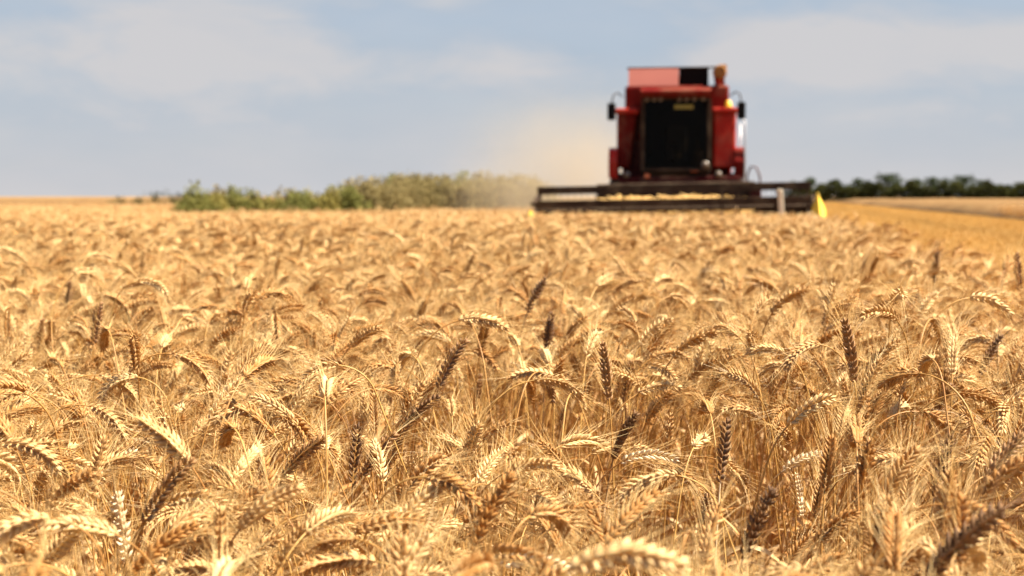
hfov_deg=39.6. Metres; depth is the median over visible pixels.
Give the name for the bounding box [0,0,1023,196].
sky
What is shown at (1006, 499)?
wheat stalk
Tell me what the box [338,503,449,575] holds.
wheat stalk
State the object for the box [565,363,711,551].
wheat stalk
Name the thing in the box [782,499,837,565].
wheat stalk
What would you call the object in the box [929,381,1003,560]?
wheat stalk
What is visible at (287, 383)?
wheat stalk
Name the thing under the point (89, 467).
wheat stalk
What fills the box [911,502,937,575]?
wheat stalk
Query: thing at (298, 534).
wheat stalk
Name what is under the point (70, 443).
wheat stalk
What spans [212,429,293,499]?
wheat stalk
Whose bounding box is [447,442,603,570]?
wheat stalk
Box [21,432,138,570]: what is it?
wheat stalk
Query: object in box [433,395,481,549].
wheat stalk
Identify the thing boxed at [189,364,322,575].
wheat stalk
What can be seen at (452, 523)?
wheat stalk
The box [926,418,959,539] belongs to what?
wheat stalk
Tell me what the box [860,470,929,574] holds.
wheat stalk
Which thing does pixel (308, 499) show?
wheat stalk
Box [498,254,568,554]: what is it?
wheat stalk
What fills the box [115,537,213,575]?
wheat stalk
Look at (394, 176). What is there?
shrub
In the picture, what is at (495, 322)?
wheat stalk
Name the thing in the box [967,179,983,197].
tree
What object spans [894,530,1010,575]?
wheat stalk
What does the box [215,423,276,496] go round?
wheat stalk
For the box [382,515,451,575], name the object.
wheat stalk
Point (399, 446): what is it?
wheat stalk
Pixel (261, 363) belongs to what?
wheat stalk
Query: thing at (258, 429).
wheat stalk
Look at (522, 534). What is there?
wheat stalk
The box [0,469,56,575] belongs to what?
wheat stalk
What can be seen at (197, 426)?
wheat stalk
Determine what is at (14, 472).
wheat stalk
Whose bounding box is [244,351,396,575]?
wheat stalk
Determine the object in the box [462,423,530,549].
wheat stalk
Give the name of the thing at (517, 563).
wheat stalk
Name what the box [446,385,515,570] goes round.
wheat stalk
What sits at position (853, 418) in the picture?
wheat stalk
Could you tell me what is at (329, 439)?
wheat stalk
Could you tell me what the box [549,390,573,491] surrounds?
wheat stalk
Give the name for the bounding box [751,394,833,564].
wheat stalk
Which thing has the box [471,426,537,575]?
wheat stalk
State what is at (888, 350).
wheat stalk
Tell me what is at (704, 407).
wheat stalk
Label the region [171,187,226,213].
shrub
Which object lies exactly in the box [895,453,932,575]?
wheat stalk
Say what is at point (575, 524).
wheat stalk
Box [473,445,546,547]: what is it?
wheat stalk
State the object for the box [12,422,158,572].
wheat stalk
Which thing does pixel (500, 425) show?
wheat stalk
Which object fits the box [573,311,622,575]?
wheat stalk
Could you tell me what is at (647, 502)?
wheat stalk
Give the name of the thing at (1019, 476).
wheat stalk
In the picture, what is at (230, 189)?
weed clump
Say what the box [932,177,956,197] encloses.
tree
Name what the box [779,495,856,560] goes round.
wheat stalk
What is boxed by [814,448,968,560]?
wheat stalk
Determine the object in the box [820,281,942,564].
wheat stalk
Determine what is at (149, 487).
wheat stalk
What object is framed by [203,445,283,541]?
wheat stalk
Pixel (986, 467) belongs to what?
wheat stalk
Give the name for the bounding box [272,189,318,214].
shrub
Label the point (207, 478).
wheat stalk
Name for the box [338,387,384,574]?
wheat stalk
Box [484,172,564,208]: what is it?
dust cloud
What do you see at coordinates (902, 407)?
wheat stalk
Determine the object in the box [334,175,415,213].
shrub
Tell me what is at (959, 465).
wheat stalk
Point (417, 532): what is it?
wheat stalk
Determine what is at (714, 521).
wheat stalk
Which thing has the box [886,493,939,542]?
wheat stalk
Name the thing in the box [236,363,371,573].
wheat stalk
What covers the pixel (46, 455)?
wheat stalk
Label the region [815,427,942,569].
wheat stalk
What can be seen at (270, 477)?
wheat stalk
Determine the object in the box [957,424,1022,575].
wheat stalk
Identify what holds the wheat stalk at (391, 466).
on the ground
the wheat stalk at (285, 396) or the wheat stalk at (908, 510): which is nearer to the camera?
the wheat stalk at (908, 510)
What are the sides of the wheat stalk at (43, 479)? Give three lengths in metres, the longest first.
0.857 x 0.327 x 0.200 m
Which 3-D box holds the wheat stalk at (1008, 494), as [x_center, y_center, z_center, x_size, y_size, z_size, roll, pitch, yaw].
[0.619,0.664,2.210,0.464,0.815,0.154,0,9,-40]
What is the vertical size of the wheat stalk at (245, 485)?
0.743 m
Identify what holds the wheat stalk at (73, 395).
on the ground
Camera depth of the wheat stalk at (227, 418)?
2.60 m
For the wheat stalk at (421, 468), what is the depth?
2.04 m
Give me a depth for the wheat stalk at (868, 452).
2.07 m
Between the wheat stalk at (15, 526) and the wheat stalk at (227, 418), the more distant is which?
the wheat stalk at (227, 418)
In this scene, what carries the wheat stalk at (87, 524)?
on the ground
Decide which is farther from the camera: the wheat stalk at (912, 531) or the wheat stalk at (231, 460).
the wheat stalk at (231, 460)
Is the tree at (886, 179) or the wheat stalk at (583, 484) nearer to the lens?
the wheat stalk at (583, 484)
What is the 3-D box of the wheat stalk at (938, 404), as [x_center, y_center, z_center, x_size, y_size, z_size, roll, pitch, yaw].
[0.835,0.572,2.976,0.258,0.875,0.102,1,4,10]
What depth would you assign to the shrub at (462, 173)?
52.08 m
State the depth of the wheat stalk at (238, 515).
1.93 m
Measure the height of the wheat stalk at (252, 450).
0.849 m
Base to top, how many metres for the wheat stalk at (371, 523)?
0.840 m
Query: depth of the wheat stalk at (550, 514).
1.74 m
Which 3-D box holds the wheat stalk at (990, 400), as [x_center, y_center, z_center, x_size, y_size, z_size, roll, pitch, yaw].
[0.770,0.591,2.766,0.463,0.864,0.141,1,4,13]
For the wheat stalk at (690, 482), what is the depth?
2.59 m
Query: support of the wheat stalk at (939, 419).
on the ground
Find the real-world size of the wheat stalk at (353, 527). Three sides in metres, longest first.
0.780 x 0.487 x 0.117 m
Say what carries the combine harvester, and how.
on the ground
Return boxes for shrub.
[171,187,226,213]
[198,190,245,214]
[226,187,264,212]
[239,189,289,212]
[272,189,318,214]
[302,187,345,212]
[318,184,372,211]
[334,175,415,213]
[369,169,442,209]
[379,172,425,184]
[395,169,467,208]
[412,174,484,210]
[433,170,480,185]
[435,170,507,210]
[465,170,533,211]
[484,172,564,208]
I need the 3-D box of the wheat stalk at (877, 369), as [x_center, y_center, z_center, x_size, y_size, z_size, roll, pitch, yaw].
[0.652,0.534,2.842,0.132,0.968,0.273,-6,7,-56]
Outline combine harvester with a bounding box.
[528,64,825,218]
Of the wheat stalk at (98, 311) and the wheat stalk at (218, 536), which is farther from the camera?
the wheat stalk at (98, 311)
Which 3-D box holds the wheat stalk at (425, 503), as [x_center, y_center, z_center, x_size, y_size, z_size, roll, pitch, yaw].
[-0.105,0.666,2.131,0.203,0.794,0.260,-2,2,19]
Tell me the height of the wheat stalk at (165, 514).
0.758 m
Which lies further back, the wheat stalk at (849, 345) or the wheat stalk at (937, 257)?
the wheat stalk at (937, 257)
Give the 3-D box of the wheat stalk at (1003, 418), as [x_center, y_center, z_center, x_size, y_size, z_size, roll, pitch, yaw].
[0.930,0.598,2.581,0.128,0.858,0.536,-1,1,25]
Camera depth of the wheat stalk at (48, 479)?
2.46 m
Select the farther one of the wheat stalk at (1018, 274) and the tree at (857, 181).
the tree at (857, 181)
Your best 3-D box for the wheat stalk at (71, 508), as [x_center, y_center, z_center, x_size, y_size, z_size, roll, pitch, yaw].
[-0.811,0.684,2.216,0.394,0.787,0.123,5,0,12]
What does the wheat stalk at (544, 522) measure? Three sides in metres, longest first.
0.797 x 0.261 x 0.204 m
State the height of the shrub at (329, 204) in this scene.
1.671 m
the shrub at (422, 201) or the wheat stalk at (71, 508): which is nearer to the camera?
the wheat stalk at (71, 508)
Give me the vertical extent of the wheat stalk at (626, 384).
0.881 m
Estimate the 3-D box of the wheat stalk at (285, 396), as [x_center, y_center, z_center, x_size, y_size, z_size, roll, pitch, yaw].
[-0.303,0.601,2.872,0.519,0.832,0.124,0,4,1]
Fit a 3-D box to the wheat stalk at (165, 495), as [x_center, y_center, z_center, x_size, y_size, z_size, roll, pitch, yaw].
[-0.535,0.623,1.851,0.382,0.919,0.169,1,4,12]
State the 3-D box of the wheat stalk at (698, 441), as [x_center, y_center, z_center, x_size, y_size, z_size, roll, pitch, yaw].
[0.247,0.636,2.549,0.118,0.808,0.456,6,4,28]
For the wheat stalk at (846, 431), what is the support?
on the ground
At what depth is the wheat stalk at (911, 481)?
2.10 m
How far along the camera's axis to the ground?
5.26 m
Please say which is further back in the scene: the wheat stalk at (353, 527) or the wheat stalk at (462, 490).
the wheat stalk at (462, 490)
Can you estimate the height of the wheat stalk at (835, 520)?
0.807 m
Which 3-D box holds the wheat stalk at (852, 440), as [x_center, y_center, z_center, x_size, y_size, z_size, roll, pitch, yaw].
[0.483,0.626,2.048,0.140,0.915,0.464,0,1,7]
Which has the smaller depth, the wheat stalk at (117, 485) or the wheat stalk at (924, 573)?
the wheat stalk at (924, 573)
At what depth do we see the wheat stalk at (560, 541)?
2.10 m
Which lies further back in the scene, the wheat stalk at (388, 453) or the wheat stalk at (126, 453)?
the wheat stalk at (388, 453)
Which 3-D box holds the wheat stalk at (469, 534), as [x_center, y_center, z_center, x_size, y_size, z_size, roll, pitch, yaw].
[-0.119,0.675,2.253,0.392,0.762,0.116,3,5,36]
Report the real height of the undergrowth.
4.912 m
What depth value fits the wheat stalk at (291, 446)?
2.65 m
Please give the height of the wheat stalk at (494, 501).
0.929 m
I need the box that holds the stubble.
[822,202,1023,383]
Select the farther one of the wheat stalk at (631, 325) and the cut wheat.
the cut wheat
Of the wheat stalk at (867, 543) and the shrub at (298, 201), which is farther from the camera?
the shrub at (298, 201)
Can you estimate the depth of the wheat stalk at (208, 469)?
2.28 m
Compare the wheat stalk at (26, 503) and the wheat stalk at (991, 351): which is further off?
the wheat stalk at (991, 351)
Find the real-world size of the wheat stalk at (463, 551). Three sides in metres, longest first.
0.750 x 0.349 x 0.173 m
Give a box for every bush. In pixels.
[106,196,140,203]
[129,191,159,203]
[148,187,183,203]
[167,193,182,203]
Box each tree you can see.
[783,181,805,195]
[802,176,818,194]
[824,178,844,200]
[851,177,864,188]
[874,172,905,197]
[909,178,924,198]
[922,176,939,197]
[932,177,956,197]
[949,174,979,190]
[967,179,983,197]
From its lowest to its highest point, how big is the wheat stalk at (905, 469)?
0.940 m
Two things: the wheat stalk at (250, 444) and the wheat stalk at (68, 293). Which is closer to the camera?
the wheat stalk at (250, 444)
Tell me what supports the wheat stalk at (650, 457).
on the ground
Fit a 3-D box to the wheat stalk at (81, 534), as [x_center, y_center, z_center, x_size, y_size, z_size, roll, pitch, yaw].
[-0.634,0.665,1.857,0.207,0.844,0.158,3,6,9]
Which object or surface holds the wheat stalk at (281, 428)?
on the ground
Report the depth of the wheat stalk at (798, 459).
2.69 m
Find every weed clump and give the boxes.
[179,180,200,212]
[204,184,228,201]
[225,182,248,200]
[271,186,299,205]
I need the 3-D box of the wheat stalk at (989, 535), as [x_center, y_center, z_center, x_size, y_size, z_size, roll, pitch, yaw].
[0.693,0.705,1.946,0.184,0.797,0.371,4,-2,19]
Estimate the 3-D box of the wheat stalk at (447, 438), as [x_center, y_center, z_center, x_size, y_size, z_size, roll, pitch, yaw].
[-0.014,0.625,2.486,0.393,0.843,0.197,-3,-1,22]
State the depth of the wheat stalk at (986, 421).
2.75 m
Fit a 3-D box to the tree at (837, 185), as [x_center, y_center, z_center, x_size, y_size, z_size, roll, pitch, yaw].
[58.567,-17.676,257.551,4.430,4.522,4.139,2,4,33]
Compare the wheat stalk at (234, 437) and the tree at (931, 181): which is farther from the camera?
the tree at (931, 181)
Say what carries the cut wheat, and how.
on the combine harvester
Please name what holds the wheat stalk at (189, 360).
on the ground
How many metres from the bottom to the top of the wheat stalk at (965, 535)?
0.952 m
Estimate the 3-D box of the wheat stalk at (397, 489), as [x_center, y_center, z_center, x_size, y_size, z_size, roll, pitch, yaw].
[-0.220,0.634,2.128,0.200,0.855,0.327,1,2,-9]
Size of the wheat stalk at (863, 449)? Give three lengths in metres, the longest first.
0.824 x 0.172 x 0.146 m
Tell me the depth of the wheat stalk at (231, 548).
2.09 m
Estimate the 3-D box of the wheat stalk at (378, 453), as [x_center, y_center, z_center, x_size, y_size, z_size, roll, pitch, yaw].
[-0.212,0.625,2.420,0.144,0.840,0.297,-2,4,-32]
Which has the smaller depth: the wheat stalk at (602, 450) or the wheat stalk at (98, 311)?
the wheat stalk at (602, 450)
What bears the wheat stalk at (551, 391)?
on the ground
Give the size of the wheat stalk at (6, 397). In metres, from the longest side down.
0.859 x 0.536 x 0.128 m
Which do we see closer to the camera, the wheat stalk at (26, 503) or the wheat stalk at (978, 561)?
the wheat stalk at (978, 561)
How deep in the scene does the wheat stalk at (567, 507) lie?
2.07 m
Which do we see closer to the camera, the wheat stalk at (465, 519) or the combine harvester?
the wheat stalk at (465, 519)
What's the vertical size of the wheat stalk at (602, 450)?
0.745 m
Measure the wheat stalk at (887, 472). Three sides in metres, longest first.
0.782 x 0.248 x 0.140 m
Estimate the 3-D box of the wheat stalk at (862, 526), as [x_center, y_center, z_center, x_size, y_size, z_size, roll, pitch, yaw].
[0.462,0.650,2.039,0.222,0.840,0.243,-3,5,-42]
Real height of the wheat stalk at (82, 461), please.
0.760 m
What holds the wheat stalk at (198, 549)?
on the ground
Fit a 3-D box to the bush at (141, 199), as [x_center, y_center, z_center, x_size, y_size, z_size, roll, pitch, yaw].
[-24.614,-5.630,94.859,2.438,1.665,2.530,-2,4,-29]
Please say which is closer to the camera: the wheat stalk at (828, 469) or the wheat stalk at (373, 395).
the wheat stalk at (828, 469)
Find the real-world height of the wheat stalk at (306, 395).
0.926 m
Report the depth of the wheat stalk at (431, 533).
2.35 m
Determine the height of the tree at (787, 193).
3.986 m
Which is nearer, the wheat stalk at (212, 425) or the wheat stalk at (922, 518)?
the wheat stalk at (922, 518)
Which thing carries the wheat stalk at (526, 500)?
on the ground
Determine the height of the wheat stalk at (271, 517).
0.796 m
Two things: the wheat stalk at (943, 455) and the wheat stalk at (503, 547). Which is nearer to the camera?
the wheat stalk at (503, 547)
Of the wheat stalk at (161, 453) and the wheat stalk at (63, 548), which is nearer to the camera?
the wheat stalk at (63, 548)
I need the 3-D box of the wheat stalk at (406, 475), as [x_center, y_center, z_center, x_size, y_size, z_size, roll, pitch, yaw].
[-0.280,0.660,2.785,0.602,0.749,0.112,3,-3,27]
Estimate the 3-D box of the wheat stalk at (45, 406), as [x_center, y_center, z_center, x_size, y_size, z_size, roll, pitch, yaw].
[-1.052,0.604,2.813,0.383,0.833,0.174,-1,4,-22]
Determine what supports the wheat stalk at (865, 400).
on the ground
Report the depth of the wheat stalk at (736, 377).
2.82 m
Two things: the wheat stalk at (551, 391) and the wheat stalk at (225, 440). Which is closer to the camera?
the wheat stalk at (225, 440)
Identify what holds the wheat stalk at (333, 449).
on the ground
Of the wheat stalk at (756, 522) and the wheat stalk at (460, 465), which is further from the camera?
the wheat stalk at (460, 465)
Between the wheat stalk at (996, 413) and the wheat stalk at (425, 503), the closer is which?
the wheat stalk at (425, 503)
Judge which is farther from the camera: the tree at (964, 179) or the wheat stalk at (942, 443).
the tree at (964, 179)
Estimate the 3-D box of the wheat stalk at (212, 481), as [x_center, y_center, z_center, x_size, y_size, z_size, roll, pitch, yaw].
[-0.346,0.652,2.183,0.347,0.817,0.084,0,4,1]
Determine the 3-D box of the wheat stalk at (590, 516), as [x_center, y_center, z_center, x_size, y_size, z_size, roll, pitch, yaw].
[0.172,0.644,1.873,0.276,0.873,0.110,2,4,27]
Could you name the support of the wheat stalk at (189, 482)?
on the ground
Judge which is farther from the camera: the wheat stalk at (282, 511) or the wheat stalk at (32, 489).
the wheat stalk at (32, 489)
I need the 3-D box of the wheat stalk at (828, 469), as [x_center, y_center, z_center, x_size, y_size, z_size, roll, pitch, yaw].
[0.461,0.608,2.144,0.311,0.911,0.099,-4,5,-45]
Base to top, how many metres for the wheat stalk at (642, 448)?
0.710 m
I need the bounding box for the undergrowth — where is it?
[789,178,1023,201]
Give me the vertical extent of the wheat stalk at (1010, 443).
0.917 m
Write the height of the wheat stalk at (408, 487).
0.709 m
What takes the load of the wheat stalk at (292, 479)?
on the ground
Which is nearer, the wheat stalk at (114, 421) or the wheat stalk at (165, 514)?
the wheat stalk at (165, 514)
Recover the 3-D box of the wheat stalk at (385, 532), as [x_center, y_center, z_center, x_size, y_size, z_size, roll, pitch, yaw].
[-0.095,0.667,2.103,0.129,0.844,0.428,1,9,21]
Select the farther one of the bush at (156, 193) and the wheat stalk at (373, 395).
the bush at (156, 193)
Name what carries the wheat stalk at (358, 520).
on the ground
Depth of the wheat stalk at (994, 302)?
3.31 m
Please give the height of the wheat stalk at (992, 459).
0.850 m
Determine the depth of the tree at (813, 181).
259.90 m
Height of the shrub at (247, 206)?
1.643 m
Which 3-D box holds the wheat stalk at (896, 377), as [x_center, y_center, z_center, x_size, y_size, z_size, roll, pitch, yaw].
[0.758,0.590,2.297,0.102,0.928,0.634,-2,4,-32]
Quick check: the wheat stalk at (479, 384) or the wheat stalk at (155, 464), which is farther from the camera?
the wheat stalk at (479, 384)
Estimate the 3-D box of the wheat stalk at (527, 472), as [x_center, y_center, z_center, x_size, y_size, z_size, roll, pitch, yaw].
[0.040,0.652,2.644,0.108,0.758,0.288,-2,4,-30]
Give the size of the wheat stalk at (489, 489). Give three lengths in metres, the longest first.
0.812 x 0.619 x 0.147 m
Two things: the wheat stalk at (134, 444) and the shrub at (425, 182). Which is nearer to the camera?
the wheat stalk at (134, 444)
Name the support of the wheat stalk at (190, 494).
on the ground
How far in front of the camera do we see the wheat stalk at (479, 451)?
2.50 m
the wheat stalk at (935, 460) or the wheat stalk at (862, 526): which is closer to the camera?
the wheat stalk at (862, 526)
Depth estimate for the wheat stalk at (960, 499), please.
1.61 m
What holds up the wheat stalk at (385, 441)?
on the ground
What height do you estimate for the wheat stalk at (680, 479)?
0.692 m
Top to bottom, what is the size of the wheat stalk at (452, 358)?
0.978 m
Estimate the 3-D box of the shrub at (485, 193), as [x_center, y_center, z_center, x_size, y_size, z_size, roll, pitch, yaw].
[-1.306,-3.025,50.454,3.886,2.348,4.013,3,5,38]
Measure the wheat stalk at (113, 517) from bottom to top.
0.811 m
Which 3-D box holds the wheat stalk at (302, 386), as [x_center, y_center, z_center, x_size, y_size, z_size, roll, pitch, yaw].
[-0.217,0.568,2.775,0.518,0.910,0.172,-1,2,-12]
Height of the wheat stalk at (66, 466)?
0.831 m
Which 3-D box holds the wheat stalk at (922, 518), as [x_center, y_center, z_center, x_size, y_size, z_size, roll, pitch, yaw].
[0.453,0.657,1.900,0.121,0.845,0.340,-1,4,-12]
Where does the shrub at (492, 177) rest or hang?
on the ground
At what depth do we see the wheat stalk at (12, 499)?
2.19 m
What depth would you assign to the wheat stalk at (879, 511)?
1.71 m
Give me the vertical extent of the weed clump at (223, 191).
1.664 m
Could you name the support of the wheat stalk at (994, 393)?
on the ground
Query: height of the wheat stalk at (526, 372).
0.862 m
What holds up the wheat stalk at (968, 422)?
on the ground
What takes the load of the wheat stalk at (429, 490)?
on the ground
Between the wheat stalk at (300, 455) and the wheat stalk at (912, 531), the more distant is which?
the wheat stalk at (300, 455)
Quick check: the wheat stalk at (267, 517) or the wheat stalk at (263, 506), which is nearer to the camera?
the wheat stalk at (263, 506)
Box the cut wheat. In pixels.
[592,193,756,217]
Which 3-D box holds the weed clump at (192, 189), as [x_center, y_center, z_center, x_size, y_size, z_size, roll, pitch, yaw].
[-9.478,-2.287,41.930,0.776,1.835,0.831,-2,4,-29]
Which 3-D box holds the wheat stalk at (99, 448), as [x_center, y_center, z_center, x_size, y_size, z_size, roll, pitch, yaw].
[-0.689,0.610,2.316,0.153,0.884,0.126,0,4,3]
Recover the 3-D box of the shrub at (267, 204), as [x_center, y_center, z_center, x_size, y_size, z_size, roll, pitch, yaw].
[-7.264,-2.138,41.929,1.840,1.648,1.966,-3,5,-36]
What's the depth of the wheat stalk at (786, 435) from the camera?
2.66 m
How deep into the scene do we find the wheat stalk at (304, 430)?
2.50 m
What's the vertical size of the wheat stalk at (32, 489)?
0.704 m
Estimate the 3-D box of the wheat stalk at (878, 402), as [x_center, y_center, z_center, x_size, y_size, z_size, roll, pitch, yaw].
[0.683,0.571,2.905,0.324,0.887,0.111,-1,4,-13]
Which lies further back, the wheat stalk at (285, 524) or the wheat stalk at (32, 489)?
the wheat stalk at (32, 489)
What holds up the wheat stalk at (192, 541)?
on the ground
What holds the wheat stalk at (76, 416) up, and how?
on the ground
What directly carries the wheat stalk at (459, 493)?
on the ground
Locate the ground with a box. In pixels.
[0,197,1023,575]
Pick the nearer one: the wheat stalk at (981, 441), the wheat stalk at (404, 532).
the wheat stalk at (404, 532)
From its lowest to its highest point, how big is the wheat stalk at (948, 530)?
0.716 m
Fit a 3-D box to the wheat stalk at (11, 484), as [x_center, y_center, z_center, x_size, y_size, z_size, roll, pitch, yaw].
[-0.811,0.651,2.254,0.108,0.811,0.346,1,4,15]
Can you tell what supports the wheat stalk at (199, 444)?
on the ground
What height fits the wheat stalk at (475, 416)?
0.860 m
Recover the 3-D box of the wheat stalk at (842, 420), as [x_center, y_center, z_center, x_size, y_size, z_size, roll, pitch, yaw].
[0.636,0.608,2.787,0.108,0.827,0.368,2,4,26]
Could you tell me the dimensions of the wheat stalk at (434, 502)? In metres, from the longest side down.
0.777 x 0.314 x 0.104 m
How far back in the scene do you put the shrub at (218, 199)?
41.23 m
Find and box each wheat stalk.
[0,377,66,440]
[0,383,77,435]
[0,388,152,559]
[0,414,95,513]
[0,431,67,507]
[0,441,65,497]
[0,448,137,575]
[0,463,50,514]
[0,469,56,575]
[0,489,43,510]
[0,496,107,575]
[1,490,113,574]
[2,490,159,575]
[4,391,100,513]
[8,397,153,516]
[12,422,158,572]
[13,420,50,569]
[13,446,139,514]
[18,416,101,572]
[18,451,86,514]
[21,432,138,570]
[23,496,106,570]
[25,475,35,533]
[26,444,103,573]
[27,434,79,535]
[28,303,55,386]
[29,341,236,532]
[34,393,110,557]
[38,475,136,570]
[39,480,109,575]
[43,358,180,570]
[43,430,98,535]
[44,472,114,575]
[54,430,165,531]
[59,266,85,436]
[61,429,92,564]
[62,415,161,565]
[67,427,164,567]
[69,367,210,575]
[70,446,184,573]
[71,399,137,571]
[72,488,140,575]
[77,275,137,547]
[79,369,214,508]
[91,454,146,568]
[99,413,192,572]
[110,440,193,550]
[115,493,233,573]
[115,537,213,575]
[122,469,265,574]
[124,418,275,575]
[126,413,241,575]
[128,482,242,575]
[130,501,182,565]
[131,447,161,569]
[133,383,184,559]
[134,383,207,560]
[136,525,266,575]
[140,477,157,575]
[143,382,181,533]
[145,431,207,573]
[148,487,247,575]
[152,490,287,575]
[167,395,231,531]
[168,438,254,543]
[168,456,291,575]
[169,434,208,548]
[179,510,199,567]
[182,347,273,564]
[184,393,378,569]
[185,437,243,551]
[186,506,235,575]
[187,476,304,564]
[188,475,283,575]
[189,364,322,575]
[190,457,246,575]
[195,460,271,575]
[196,372,229,555]
[197,325,317,575]
[197,407,268,575]
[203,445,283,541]
[207,439,306,575]
[207,457,298,575]
[208,380,248,509]
[212,410,300,548]
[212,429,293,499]
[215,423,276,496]
[215,453,312,575]
[220,366,346,575]
[223,439,346,555]
[229,463,313,539]
[232,490,319,559]
[234,500,315,575]
[235,415,290,575]
[235,467,256,503]
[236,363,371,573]
[236,364,381,574]
[236,403,321,479]
[239,408,348,548]
[243,376,327,535]
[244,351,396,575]
[245,384,392,542]
[248,397,304,445]
[250,493,382,574]
[252,527,413,575]
[255,406,355,571]
[256,417,358,532]
[256,471,328,499]
[257,403,346,567]
[263,499,366,573]
[265,488,338,536]
[269,348,474,570]
[273,461,364,575]
[276,475,390,575]
[280,342,349,553]
[291,495,404,575]
[301,410,344,575]
[302,355,355,575]
[306,438,458,575]
[319,484,478,575]
[323,450,514,575]
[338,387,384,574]
[338,402,437,574]
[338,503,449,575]
[342,302,545,532]
[343,431,411,575]
[346,403,397,573]
[348,448,456,575]
[349,461,543,575]
[351,484,427,575]
[356,369,395,536]
[367,445,500,575]
[377,435,415,560]
[379,367,474,558]
[380,445,431,575]
[380,474,432,564]
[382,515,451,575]
[384,480,442,575]
[386,414,492,556]
[389,471,476,575]
[390,393,414,491]
[399,461,446,529]
[402,407,485,549]
[409,415,506,575]
[414,432,475,494]
[419,307,486,527]
[420,500,449,567]
[422,362,612,569]
[429,506,497,544]
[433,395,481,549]
[434,451,479,551]
[438,397,532,535]
[439,355,496,567]
[439,473,522,566]
[444,451,557,571]
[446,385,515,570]
[446,494,530,552]
[447,371,568,546]
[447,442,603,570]
[452,379,498,547]
[454,399,498,520]
[455,539,516,575]
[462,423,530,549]
[464,519,589,574]
[466,413,556,568]
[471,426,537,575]
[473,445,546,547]
[484,358,646,575]
[484,530,599,575]
[486,476,580,553]
[488,463,519,554]
[491,318,648,547]
[497,523,593,569]
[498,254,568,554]
[498,416,637,569]
[501,429,556,563]
[502,481,605,575]
[505,464,566,575]
[506,425,629,575]
[508,406,583,574]
[511,488,641,575]
[513,289,568,550]
[514,520,553,572]
[515,482,568,561]
[520,499,619,575]
[522,449,557,567]
[537,473,594,575]
[541,431,569,554]
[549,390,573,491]
[553,430,646,564]
[553,445,622,575]
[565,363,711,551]
[571,435,707,574]
[571,453,711,558]
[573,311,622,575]
[575,337,649,550]
[577,459,731,556]
[581,456,742,573]
[588,453,715,575]
[592,438,677,575]
[600,388,663,575]
[617,451,776,575]
[669,415,733,574]
[675,386,726,572]
[687,451,753,574]
[688,460,728,573]
[697,387,768,565]
[702,342,863,564]
[713,406,976,567]
[734,358,876,572]
[738,448,813,573]
[739,429,852,561]
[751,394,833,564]
[752,402,798,552]
[777,454,808,564]
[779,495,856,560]
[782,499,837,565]
[787,394,1023,575]
[799,306,926,572]
[799,475,881,572]
[800,319,914,574]
[800,446,848,564]
[805,383,857,572]
[806,395,869,557]
[811,395,936,547]
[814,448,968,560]
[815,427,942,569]
[819,281,1023,536]
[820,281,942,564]
[826,359,858,554]
[834,390,866,555]
[834,400,877,563]
[834,487,901,563]
[837,375,1022,560]
[840,400,874,510]
[841,364,882,446]
[841,398,905,560]
[842,360,899,572]
[842,411,935,497]
[845,359,1020,561]
[845,389,892,557]
[846,462,920,575]
[847,441,939,537]
[848,441,921,561]
[849,355,980,574]
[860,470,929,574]
[861,486,934,557]
[862,396,971,564]
[871,477,1023,575]
[873,519,969,575]
[876,490,948,542]
[879,483,950,574]
[880,415,923,501]
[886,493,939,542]
[887,438,936,572]
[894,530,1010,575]
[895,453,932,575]
[895,472,935,520]
[898,449,1023,560]
[901,341,1008,522]
[905,441,1022,497]
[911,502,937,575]
[913,313,1020,490]
[913,411,997,543]
[918,439,1010,571]
[919,510,1015,566]
[923,236,949,433]
[924,421,958,522]
[925,394,980,536]
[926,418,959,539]
[926,433,1023,575]
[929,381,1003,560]
[935,462,1022,573]
[945,366,1023,412]
[946,407,989,496]
[946,504,1011,575]
[956,393,1006,446]
[956,439,1023,499]
[957,398,1022,575]
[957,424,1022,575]
[959,413,1023,494]
[965,410,1022,568]
[966,440,1023,520]
[972,395,1023,510]
[981,393,1020,560]
[982,538,1021,571]
[984,518,1016,575]
[995,388,1023,574]
[1003,238,1023,386]
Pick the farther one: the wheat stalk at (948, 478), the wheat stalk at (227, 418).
the wheat stalk at (227, 418)
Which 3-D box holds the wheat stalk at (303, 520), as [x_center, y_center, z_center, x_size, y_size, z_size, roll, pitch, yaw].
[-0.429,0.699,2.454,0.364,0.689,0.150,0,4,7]
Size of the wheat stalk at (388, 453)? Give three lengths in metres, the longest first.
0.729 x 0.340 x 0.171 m
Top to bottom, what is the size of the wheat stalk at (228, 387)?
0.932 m
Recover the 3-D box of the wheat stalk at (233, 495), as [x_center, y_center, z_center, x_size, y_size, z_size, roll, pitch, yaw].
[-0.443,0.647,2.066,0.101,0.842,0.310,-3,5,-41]
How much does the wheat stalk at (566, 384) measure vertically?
0.881 m
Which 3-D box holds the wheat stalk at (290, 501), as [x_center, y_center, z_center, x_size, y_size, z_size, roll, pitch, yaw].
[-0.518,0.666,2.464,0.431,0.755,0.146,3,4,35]
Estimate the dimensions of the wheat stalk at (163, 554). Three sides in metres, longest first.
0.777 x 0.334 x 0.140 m
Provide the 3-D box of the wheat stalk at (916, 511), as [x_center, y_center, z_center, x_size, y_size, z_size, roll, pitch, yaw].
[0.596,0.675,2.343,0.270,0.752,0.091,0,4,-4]
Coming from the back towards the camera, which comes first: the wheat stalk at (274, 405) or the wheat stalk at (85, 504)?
the wheat stalk at (274, 405)

